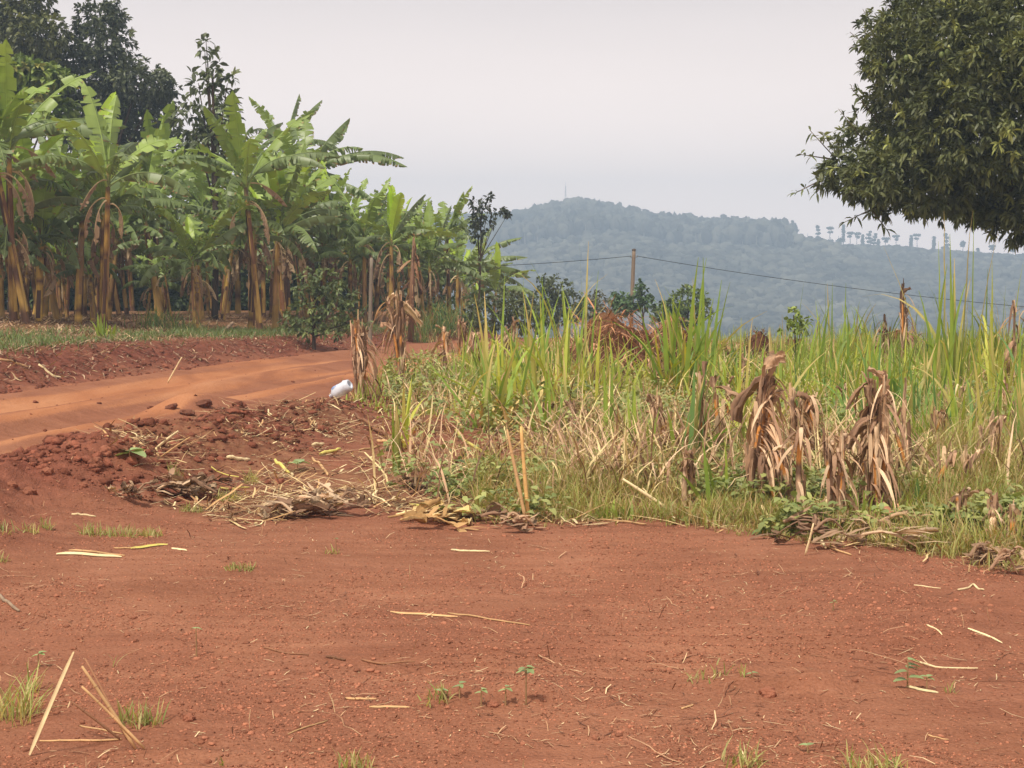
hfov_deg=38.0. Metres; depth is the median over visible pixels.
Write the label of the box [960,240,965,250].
ridge tree
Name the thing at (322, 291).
coffee bush
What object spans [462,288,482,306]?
banana plant
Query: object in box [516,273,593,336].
bush
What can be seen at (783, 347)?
cane clump
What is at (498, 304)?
bush
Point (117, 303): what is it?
banana plant
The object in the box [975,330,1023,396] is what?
cane clump
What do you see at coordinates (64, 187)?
banana plant
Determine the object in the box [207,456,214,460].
soil clod
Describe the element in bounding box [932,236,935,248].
ridge tree
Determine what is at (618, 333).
dry leaf heap
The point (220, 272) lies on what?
banana plant
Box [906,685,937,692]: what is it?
dry strip
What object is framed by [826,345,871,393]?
cane clump
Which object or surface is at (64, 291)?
banana plant
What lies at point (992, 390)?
cane clump
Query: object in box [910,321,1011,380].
cane clump
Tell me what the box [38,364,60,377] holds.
dry stick
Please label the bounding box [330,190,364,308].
banana plant
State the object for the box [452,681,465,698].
seedling
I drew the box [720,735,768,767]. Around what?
grass tuft
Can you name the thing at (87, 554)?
dry strip
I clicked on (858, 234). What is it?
ridge tree
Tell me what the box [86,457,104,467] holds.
soil clod
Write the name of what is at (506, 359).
cane clump
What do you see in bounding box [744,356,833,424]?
cane clump
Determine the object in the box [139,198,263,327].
banana plant
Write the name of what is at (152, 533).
grass tuft
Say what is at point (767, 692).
soil clod
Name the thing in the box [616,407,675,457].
cane clump
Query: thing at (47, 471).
soil clod
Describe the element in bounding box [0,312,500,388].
grove litter
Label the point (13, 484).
soil clod
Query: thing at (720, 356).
cane clump
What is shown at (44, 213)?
banana plant
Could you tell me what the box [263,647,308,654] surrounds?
dry stick
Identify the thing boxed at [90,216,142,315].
banana plant
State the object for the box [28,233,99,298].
banana plant
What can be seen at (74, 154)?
banana plant
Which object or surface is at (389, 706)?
dry strip
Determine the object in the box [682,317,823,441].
cane clump
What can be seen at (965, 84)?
mango tree
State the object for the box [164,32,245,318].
slender tree
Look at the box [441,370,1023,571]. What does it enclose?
short grass
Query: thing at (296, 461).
seedling
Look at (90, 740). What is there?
dry stick
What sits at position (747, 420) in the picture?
cane clump
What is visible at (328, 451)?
dry stick
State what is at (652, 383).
cane clump
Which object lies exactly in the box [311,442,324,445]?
dry stick
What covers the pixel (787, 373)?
cane clump
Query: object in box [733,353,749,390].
withered stalk
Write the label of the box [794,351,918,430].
cane clump
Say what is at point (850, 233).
ridge tree
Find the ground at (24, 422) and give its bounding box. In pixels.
[0,310,1023,767]
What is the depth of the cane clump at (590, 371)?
20.03 m
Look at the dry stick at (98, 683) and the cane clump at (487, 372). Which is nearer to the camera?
the dry stick at (98, 683)
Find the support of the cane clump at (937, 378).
on the ground at (24, 422)
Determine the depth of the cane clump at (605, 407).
13.37 m
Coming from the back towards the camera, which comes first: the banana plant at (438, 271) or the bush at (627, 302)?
the bush at (627, 302)
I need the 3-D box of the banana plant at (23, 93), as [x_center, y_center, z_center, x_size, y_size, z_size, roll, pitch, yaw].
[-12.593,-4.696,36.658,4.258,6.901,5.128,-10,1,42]
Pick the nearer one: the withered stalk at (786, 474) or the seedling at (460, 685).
the seedling at (460, 685)
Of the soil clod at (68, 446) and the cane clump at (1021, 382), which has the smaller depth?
the soil clod at (68, 446)
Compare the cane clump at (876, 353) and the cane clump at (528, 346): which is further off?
the cane clump at (528, 346)
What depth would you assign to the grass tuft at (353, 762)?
4.98 m
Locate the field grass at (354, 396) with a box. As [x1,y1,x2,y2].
[342,319,1023,520]
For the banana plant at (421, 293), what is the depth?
51.13 m
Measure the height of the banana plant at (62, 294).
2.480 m
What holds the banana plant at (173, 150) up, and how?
on the ground at (24, 422)
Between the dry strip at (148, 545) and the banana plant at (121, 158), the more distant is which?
the banana plant at (121, 158)
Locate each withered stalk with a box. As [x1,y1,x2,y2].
[349,310,382,399]
[369,290,422,389]
[409,419,421,440]
[429,324,459,375]
[450,315,471,373]
[467,332,482,360]
[493,316,520,363]
[537,401,556,438]
[563,399,585,431]
[588,364,595,386]
[622,441,644,465]
[640,348,674,393]
[645,385,672,435]
[675,448,701,505]
[685,361,738,461]
[712,376,733,418]
[726,350,807,502]
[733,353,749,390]
[757,444,794,502]
[777,415,858,516]
[782,383,837,464]
[820,428,863,518]
[831,382,860,415]
[845,366,912,511]
[851,415,868,489]
[857,377,920,477]
[868,314,900,362]
[891,278,921,361]
[918,406,951,442]
[927,445,981,494]
[937,378,963,403]
[947,486,979,534]
[975,409,1010,467]
[979,488,1020,542]
[993,376,1011,411]
[998,296,1023,380]
[1005,400,1016,430]
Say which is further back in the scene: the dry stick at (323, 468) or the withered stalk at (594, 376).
the withered stalk at (594, 376)
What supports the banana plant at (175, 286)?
on the ground at (24, 422)
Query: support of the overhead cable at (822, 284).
attached to the utility pole
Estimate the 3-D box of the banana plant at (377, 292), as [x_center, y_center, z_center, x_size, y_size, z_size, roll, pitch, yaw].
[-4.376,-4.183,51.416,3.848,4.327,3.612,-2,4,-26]
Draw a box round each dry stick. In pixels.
[0,358,26,366]
[0,594,19,611]
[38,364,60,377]
[39,738,121,741]
[69,549,124,555]
[71,513,95,516]
[71,701,119,739]
[80,725,122,733]
[81,666,136,748]
[81,686,144,748]
[85,658,126,738]
[114,547,135,548]
[157,430,178,448]
[160,437,189,457]
[167,357,181,382]
[211,466,253,476]
[226,455,249,460]
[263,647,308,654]
[274,458,289,473]
[288,720,327,734]
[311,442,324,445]
[311,457,327,475]
[319,448,340,454]
[326,655,345,660]
[345,697,376,699]
[354,412,391,437]
[359,444,388,450]
[361,659,414,664]
[377,439,391,442]
[448,612,529,625]
[450,450,465,464]
[451,549,489,551]
[455,429,486,454]
[506,429,526,521]
[520,426,529,520]
[597,519,646,524]
[622,478,672,511]
[804,523,813,554]
[826,546,851,554]
[912,660,977,668]
[914,585,940,588]
[926,624,942,634]
[928,734,948,739]
[957,583,972,590]
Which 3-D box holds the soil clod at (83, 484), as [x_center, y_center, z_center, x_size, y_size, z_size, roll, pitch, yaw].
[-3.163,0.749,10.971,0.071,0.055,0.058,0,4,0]
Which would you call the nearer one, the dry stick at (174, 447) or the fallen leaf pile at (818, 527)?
the fallen leaf pile at (818, 527)
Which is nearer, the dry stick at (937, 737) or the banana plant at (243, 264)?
the dry stick at (937, 737)
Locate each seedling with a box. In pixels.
[32,651,46,662]
[115,447,145,457]
[190,627,201,656]
[289,459,309,470]
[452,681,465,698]
[474,688,487,705]
[498,685,511,705]
[516,665,534,704]
[560,423,581,456]
[799,743,813,752]
[893,657,923,687]
[920,674,933,688]
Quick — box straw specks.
[0,432,1023,767]
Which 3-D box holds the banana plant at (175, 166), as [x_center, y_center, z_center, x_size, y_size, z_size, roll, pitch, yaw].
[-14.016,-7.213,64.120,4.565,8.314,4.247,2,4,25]
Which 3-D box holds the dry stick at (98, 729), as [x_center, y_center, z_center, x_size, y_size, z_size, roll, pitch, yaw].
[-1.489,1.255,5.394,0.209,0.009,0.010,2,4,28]
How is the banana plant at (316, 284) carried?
on the ground at (24, 422)
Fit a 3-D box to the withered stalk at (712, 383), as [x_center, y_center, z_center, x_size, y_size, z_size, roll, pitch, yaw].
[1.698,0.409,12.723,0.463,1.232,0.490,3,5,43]
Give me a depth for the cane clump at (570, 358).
22.61 m
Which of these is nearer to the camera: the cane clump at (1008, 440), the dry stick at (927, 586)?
the dry stick at (927, 586)
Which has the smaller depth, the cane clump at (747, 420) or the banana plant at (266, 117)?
the cane clump at (747, 420)
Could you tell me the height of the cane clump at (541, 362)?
1.478 m
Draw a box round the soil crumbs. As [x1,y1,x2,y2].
[0,341,1023,767]
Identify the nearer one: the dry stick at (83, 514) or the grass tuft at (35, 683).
the grass tuft at (35, 683)
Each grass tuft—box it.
[0,518,16,534]
[0,549,7,561]
[0,667,62,727]
[14,522,39,534]
[17,660,45,692]
[36,516,56,529]
[73,521,107,537]
[99,524,134,537]
[110,697,142,729]
[130,523,164,537]
[136,698,169,727]
[167,460,183,475]
[179,501,202,512]
[214,483,247,502]
[224,560,255,571]
[239,468,259,483]
[325,545,338,553]
[332,746,375,767]
[418,681,457,707]
[680,657,733,683]
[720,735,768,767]
[737,664,745,677]
[825,736,908,767]
[911,533,956,558]
[940,679,959,693]
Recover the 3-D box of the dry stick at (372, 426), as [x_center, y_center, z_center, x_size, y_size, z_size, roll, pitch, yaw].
[-1.529,0.461,16.386,0.054,0.170,1.758,-1,4,-20]
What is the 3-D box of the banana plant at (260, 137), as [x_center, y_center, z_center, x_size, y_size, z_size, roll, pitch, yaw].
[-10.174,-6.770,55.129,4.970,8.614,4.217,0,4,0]
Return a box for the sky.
[0,0,1023,254]
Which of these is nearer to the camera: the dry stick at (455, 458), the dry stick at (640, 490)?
the dry stick at (640, 490)
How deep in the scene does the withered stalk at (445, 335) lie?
22.99 m
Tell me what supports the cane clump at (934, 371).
on the ground at (24, 422)
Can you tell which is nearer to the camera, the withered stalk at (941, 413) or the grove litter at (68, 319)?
the withered stalk at (941, 413)
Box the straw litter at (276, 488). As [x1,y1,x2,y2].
[76,383,1023,575]
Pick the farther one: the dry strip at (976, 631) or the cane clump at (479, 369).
the cane clump at (479, 369)
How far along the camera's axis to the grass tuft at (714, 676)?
5.98 m
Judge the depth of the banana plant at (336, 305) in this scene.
59.70 m
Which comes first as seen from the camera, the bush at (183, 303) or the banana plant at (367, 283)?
the banana plant at (367, 283)
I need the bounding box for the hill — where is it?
[117,240,1008,337]
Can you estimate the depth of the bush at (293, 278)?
63.79 m
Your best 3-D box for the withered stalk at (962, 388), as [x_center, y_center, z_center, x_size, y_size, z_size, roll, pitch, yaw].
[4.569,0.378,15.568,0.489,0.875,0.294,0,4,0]
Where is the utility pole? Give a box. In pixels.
[629,249,637,325]
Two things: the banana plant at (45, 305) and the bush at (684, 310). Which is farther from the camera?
the bush at (684, 310)
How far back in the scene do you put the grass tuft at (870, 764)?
4.94 m
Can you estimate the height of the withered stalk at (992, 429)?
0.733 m
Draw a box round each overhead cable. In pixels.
[501,256,629,265]
[638,256,1023,306]
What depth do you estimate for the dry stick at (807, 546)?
8.70 m
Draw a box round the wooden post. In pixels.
[368,258,372,344]
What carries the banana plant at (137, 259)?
on the ground at (24, 422)
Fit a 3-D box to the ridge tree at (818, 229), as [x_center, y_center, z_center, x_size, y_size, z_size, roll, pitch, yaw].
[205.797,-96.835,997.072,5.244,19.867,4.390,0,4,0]
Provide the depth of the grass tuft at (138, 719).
5.44 m
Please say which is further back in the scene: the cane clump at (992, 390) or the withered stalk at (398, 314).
the withered stalk at (398, 314)
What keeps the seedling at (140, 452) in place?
on the ground at (24, 422)
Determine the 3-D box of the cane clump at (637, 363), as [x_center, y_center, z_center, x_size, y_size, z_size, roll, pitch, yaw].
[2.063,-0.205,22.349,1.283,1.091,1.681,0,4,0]
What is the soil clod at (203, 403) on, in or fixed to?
on the ground at (24, 422)
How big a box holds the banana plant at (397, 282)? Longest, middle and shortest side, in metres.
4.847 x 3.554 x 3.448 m
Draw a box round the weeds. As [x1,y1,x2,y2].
[376,338,1023,537]
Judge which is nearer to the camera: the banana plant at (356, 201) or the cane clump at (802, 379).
the cane clump at (802, 379)
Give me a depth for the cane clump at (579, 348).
21.47 m
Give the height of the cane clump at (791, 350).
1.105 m
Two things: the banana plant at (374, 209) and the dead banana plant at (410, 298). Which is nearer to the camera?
the dead banana plant at (410, 298)
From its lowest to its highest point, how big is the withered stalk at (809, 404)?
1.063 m
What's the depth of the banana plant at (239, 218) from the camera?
41.74 m
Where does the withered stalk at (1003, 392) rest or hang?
on the ground at (24, 422)
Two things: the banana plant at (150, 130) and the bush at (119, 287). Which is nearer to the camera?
the banana plant at (150, 130)
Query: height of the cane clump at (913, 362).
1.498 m
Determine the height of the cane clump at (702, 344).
2.219 m
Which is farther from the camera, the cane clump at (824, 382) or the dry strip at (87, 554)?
the cane clump at (824, 382)
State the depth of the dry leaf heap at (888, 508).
9.77 m
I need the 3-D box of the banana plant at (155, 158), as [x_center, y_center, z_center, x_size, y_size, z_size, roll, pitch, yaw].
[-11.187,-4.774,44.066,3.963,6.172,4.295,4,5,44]
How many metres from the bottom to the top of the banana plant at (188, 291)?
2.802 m
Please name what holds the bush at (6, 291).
on the ground at (24, 422)
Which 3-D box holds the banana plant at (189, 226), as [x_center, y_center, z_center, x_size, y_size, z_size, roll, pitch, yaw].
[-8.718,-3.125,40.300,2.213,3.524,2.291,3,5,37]
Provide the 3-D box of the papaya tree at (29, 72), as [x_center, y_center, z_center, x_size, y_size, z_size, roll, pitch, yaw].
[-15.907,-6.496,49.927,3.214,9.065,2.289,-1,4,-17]
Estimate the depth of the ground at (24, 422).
7.34 m
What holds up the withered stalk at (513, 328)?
on the ground at (24, 422)
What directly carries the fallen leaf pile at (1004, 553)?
on the ground at (24, 422)
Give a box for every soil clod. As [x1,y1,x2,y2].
[7,481,17,488]
[21,486,37,494]
[42,467,53,474]
[66,441,71,448]
[79,482,87,487]
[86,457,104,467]
[99,445,111,456]
[165,403,177,409]
[179,409,194,415]
[182,713,195,721]
[196,399,212,407]
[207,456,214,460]
[487,699,499,707]
[758,686,776,697]
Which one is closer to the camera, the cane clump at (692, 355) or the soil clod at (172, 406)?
the soil clod at (172, 406)
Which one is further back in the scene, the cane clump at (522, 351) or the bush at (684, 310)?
the bush at (684, 310)
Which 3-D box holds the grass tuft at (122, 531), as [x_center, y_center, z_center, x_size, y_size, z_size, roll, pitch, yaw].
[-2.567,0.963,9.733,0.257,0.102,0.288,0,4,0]
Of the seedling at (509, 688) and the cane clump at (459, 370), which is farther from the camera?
the cane clump at (459, 370)
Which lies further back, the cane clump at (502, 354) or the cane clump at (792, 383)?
the cane clump at (502, 354)
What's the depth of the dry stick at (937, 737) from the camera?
5.26 m
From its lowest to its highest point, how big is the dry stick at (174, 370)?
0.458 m
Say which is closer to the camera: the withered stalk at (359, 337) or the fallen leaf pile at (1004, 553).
the fallen leaf pile at (1004, 553)
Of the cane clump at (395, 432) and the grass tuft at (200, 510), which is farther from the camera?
the cane clump at (395, 432)
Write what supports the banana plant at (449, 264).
on the ground at (24, 422)
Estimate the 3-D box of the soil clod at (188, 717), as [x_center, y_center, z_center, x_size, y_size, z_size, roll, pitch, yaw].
[-1.193,1.235,5.490,0.051,0.039,0.043,0,4,0]
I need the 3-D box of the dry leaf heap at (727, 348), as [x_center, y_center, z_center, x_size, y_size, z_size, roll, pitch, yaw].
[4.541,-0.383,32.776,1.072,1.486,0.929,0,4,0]
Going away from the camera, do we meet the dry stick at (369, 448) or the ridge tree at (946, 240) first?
the dry stick at (369, 448)
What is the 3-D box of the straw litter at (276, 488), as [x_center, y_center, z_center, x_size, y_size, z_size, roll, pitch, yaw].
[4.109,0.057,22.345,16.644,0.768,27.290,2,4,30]
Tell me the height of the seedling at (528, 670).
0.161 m
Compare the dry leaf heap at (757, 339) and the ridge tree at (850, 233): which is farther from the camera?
the ridge tree at (850, 233)
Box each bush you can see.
[4,266,93,309]
[4,267,32,309]
[55,261,174,310]
[117,251,247,310]
[175,257,316,310]
[246,247,381,309]
[277,266,374,349]
[315,261,455,316]
[457,285,549,336]
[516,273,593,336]
[575,289,618,319]
[608,278,656,326]
[649,284,713,328]
[777,306,813,358]
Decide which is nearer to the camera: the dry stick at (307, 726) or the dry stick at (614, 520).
the dry stick at (307, 726)
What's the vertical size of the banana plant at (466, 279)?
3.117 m
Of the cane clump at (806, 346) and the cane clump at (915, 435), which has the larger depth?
the cane clump at (806, 346)
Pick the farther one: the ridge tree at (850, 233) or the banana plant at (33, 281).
the ridge tree at (850, 233)
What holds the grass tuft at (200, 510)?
on the ground at (24, 422)
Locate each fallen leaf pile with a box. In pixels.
[104,478,171,500]
[143,468,247,495]
[252,490,368,517]
[304,480,372,510]
[388,497,513,531]
[398,476,437,492]
[467,501,545,531]
[750,504,947,548]
[963,541,1023,574]
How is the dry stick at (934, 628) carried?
on the ground at (24, 422)
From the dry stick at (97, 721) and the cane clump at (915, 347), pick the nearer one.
the dry stick at (97, 721)
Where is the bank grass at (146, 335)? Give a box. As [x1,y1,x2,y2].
[0,320,437,356]
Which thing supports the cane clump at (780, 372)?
on the ground at (24, 422)
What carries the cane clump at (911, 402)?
on the ground at (24, 422)
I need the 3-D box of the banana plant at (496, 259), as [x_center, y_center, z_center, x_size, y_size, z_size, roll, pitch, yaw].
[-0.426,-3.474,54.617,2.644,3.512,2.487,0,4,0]
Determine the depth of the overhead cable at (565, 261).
66.30 m
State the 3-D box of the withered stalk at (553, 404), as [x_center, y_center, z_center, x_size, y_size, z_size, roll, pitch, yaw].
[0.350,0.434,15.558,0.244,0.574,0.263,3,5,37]
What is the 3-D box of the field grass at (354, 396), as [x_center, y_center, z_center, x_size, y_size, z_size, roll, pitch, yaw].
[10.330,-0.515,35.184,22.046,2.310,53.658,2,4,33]
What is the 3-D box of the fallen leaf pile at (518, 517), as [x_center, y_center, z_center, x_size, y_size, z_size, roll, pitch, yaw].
[-0.015,0.891,10.042,0.378,0.172,0.691,-2,4,-22]
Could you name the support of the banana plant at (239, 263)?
on the ground at (24, 422)
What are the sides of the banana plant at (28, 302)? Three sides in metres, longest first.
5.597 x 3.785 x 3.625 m
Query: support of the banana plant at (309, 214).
on the ground at (24, 422)
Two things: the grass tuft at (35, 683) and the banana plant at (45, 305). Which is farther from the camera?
the banana plant at (45, 305)
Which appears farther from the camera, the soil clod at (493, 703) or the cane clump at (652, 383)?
the cane clump at (652, 383)
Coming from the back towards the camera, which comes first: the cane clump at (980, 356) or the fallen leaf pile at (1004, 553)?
the cane clump at (980, 356)
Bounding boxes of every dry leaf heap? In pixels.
[547,292,663,384]
[628,426,699,458]
[645,313,700,358]
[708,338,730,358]
[737,326,779,364]
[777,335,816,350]
[875,501,929,525]
[877,324,929,349]
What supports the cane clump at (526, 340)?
on the ground at (24, 422)
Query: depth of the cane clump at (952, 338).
19.29 m
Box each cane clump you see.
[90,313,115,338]
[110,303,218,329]
[161,315,208,331]
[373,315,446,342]
[379,378,423,447]
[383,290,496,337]
[392,292,598,432]
[392,405,400,474]
[403,316,496,403]
[436,330,521,399]
[441,322,521,385]
[447,363,509,405]
[451,324,547,381]
[453,353,473,387]
[454,276,581,394]
[466,291,623,422]
[466,343,586,422]
[491,323,521,363]
[495,341,528,377]
[499,354,598,443]
[504,329,540,373]
[518,323,552,360]
[519,241,646,384]
[542,359,592,395]
[546,324,614,382]
[560,353,629,408]
[562,296,665,388]
[569,257,762,408]
[570,341,616,398]
[582,337,647,397]
[599,363,623,445]
[600,334,636,382]
[613,337,693,390]
[614,315,712,397]
[614,356,694,408]
[616,346,691,383]
[616,386,636,445]
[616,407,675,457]
[655,330,733,379]
[658,294,705,371]
[672,436,733,507]
[674,359,737,466]
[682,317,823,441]
[682,359,797,454]
[687,342,744,410]
[691,337,746,366]
[692,339,735,370]
[699,327,778,399]
[707,332,746,373]
[713,339,805,390]
[715,352,745,386]
[717,350,752,392]
[725,328,765,367]
[741,327,829,396]
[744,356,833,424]
[748,343,816,388]
[749,336,799,378]
[749,359,829,390]
[750,314,854,359]
[759,328,830,414]
[777,364,825,411]
[779,319,830,364]
[779,335,809,372]
[780,354,841,433]
[785,374,858,434]
[786,321,859,378]
[788,321,830,371]
[792,346,857,419]
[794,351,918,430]
[795,283,868,399]
[800,353,859,405]
[802,287,918,357]
[804,323,935,428]
[805,323,936,402]
[813,325,908,412]
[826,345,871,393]
[830,339,916,428]
[836,319,879,360]
[851,312,949,380]
[855,327,964,387]
[856,340,928,386]
[869,213,1022,395]
[881,329,963,407]
[886,356,970,402]
[892,336,1003,362]
[894,331,934,368]
[895,354,946,431]
[896,422,934,459]
[900,363,975,443]
[901,351,966,390]
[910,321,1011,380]
[911,362,1011,445]
[912,265,1023,388]
[912,340,999,444]
[913,354,985,394]
[914,477,926,507]
[915,336,962,365]
[917,363,1002,421]
[942,317,982,373]
[942,331,1004,373]
[945,351,1023,410]
[953,362,1022,401]
[961,271,1023,374]
[961,309,1022,405]
[963,411,1023,479]
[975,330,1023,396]
[977,324,1023,441]
[978,377,1023,449]
[985,349,1017,408]
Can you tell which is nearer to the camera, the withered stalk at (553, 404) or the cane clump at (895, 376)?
the withered stalk at (553, 404)
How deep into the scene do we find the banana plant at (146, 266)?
42.18 m
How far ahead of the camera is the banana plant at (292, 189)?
42.08 m
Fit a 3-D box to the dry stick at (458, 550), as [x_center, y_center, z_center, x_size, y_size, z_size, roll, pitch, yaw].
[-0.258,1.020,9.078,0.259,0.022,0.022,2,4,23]
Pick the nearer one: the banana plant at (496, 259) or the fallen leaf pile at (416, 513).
the fallen leaf pile at (416, 513)
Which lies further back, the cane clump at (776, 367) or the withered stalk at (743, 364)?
the withered stalk at (743, 364)
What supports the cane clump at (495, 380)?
on the ground at (24, 422)
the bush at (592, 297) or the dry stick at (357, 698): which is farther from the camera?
the bush at (592, 297)
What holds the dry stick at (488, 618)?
on the ground at (24, 422)
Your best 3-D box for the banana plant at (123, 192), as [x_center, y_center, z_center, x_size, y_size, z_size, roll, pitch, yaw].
[-10.680,-3.663,39.029,2.686,4.611,3.303,3,11,-2]
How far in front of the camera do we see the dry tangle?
12.40 m
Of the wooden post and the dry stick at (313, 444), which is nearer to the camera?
the dry stick at (313, 444)
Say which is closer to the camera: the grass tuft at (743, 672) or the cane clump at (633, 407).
the grass tuft at (743, 672)
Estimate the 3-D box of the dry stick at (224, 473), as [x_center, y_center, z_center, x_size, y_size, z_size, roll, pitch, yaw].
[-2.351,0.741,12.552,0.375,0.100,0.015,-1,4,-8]
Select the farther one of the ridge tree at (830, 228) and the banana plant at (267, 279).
the ridge tree at (830, 228)
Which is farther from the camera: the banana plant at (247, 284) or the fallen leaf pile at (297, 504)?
the banana plant at (247, 284)
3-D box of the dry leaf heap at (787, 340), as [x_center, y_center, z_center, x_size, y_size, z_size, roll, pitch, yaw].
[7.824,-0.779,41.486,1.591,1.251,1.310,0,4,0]
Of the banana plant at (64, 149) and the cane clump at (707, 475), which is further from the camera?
the banana plant at (64, 149)
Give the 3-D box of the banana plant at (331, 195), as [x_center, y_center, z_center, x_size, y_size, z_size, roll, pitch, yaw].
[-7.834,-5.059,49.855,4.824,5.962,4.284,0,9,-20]
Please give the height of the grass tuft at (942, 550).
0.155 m
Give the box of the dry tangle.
[336,325,1023,507]
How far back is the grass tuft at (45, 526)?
9.68 m
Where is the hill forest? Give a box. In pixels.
[422,196,1023,337]
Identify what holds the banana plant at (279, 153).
on the ground at (24, 422)
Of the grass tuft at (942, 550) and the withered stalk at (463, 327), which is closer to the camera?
the grass tuft at (942, 550)
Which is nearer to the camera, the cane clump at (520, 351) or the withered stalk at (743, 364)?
the withered stalk at (743, 364)
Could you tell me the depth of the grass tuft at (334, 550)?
9.03 m
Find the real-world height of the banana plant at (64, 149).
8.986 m
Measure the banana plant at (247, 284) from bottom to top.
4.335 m
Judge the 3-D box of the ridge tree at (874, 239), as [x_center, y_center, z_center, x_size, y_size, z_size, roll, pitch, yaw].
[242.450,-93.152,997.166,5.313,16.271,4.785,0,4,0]
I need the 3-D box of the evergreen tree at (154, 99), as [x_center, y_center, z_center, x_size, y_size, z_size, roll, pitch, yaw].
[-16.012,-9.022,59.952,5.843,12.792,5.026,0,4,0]
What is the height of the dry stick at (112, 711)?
0.292 m
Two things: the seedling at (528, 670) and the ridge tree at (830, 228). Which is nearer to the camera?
the seedling at (528, 670)
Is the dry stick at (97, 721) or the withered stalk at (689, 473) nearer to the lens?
the dry stick at (97, 721)
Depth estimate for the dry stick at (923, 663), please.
6.25 m
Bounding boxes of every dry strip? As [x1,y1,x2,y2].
[28,651,73,754]
[56,552,121,556]
[131,543,167,548]
[369,705,408,707]
[390,611,457,616]
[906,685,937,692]
[968,628,1001,642]
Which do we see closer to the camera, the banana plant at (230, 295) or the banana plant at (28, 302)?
the banana plant at (28, 302)
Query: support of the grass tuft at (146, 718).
on the ground at (24, 422)
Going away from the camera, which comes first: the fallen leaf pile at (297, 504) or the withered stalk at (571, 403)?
the fallen leaf pile at (297, 504)
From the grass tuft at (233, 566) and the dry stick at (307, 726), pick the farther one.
the grass tuft at (233, 566)
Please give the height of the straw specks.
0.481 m
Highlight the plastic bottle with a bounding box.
[329,380,352,397]
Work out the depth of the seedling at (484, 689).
5.64 m
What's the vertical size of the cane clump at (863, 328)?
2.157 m
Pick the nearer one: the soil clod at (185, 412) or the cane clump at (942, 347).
the soil clod at (185, 412)
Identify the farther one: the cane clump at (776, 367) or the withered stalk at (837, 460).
the cane clump at (776, 367)
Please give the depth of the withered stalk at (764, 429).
10.64 m
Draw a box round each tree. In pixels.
[0,0,74,312]
[0,51,83,149]
[45,0,184,311]
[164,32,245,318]
[467,191,512,331]
[789,0,1023,254]
[815,225,820,237]
[826,226,833,239]
[841,224,845,243]
[846,231,853,243]
[854,232,860,243]
[860,234,864,244]
[865,231,871,244]
[870,233,877,244]
[881,237,889,244]
[892,235,899,240]
[909,235,912,245]
[913,234,920,239]
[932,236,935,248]
[943,233,949,249]
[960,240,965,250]
[988,244,995,250]
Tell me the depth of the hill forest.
758.86 m
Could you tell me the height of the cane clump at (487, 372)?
1.618 m
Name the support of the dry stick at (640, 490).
on the ground at (24, 422)
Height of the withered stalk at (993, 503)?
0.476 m
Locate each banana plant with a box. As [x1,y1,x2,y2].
[0,39,126,322]
[0,62,84,323]
[0,91,197,322]
[0,134,95,317]
[0,156,68,319]
[0,171,115,321]
[0,208,69,318]
[0,230,32,317]
[0,235,71,272]
[4,137,81,320]
[12,81,191,327]
[12,147,35,304]
[20,152,81,316]
[24,225,99,319]
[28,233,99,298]
[32,254,66,314]
[33,229,92,316]
[34,136,81,172]
[34,248,84,307]
[46,224,141,321]
[47,183,180,319]
[50,262,124,315]
[53,149,130,317]
[55,154,159,322]
[60,152,161,316]
[61,281,75,311]
[67,118,217,319]
[72,235,144,292]
[84,213,160,316]
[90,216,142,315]
[94,239,144,311]
[112,100,211,314]
[114,189,160,314]
[117,86,181,299]
[117,237,145,310]
[119,238,194,322]
[121,253,188,316]
[122,142,263,225]
[134,240,190,309]
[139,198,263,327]
[140,195,179,313]
[151,209,239,327]
[156,189,285,319]
[157,90,340,329]
[159,166,233,314]
[163,138,210,286]
[164,233,225,319]
[167,263,211,311]
[177,93,282,313]
[181,249,237,309]
[187,203,257,316]
[194,181,314,280]
[203,158,347,323]
[205,130,342,182]
[207,143,343,330]
[209,170,329,319]
[210,181,301,329]
[211,223,292,281]
[215,146,341,316]
[218,243,267,312]
[225,168,354,323]
[232,226,326,307]
[233,243,249,302]
[249,93,337,310]
[255,161,348,318]
[257,161,389,319]
[259,268,283,293]
[274,118,406,317]
[281,244,325,315]
[290,265,328,301]
[293,217,397,321]
[308,232,361,312]
[309,171,444,322]
[326,185,457,318]
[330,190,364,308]
[331,252,395,308]
[332,229,371,311]
[332,249,385,308]
[337,200,438,321]
[345,223,442,316]
[346,178,367,221]
[346,261,385,313]
[372,206,464,312]
[373,200,464,323]
[374,190,437,300]
[382,261,434,311]
[386,199,500,323]
[397,234,422,341]
[407,186,484,314]
[416,199,469,244]
[421,253,457,322]
[422,215,527,322]
[426,237,471,314]
[434,249,489,314]
[450,238,530,308]
[460,271,493,310]
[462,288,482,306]
[463,241,535,333]
[463,281,485,328]
[466,249,512,288]
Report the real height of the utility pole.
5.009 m
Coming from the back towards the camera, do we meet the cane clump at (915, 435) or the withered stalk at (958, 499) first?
the cane clump at (915, 435)
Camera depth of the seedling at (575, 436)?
13.37 m
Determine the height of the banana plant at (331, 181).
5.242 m
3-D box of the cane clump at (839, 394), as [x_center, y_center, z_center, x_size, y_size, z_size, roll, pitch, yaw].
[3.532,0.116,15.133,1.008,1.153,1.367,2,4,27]
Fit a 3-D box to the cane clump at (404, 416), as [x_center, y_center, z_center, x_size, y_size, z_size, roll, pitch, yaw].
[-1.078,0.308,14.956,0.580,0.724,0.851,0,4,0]
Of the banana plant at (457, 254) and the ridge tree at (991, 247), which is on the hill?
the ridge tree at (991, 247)
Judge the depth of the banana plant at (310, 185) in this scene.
46.53 m
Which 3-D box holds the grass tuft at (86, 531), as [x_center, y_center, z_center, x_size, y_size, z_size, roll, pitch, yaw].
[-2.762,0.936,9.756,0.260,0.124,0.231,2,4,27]

